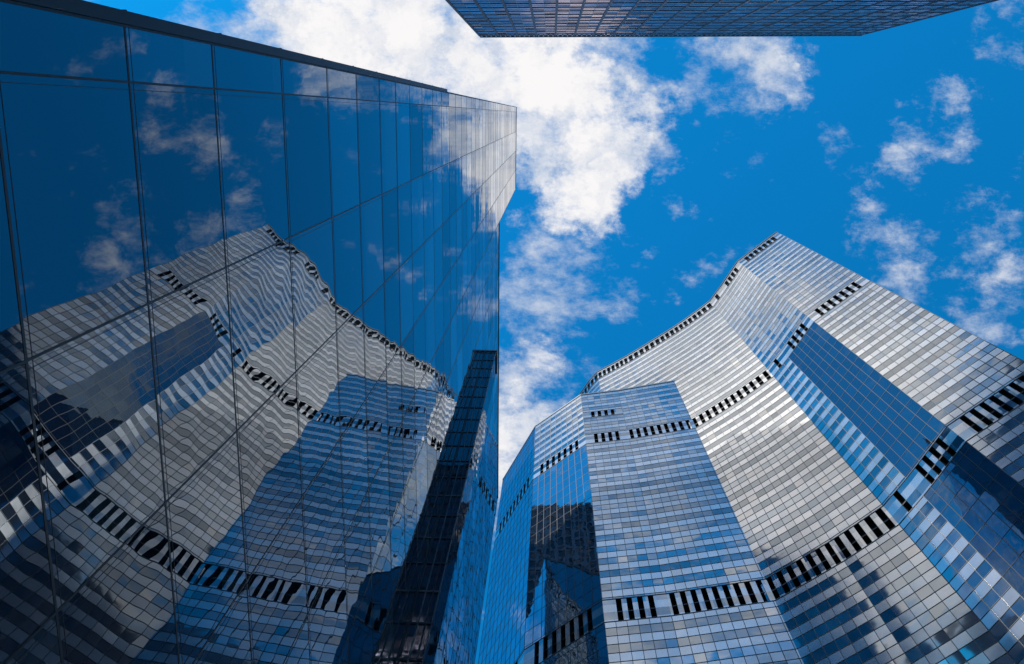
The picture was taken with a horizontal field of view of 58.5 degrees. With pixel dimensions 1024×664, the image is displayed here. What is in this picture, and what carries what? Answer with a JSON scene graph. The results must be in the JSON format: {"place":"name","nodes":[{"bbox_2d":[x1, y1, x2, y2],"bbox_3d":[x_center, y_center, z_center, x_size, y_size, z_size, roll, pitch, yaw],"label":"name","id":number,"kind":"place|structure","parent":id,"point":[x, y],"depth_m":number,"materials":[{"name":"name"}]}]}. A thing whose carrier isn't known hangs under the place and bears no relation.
{"place":"outdoors","nodes":[
{"label":"outdoors","id":0,"kind":"place"},
{"bbox_2d":[0,0,516,663],"bbox_3d":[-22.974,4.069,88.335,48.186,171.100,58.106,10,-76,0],"label":"glass office tower","id":1,"kind":"structure","parent":0,"point":[248,352],"depth_m":18.91,"materials":[{"name":"glass"}]},
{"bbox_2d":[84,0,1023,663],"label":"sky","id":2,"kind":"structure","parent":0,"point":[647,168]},
{"bbox_2d":[445,0,998,37],"bbox_3d":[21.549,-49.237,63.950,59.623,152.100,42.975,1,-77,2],"label":"dark framed office block","id":3,"kind":"structure","parent":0,"point":[612,18],"depth_m":114.82,"materials":[{"name":"blue glass"}]},
{"bbox_2d":[478,232,1023,663],"bbox_3d":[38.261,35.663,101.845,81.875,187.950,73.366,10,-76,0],"label":"silver panelled skyscraper","id":4,"kind":"structure","parent":0,"point":[777,448],"depth_m":100.67,"materials":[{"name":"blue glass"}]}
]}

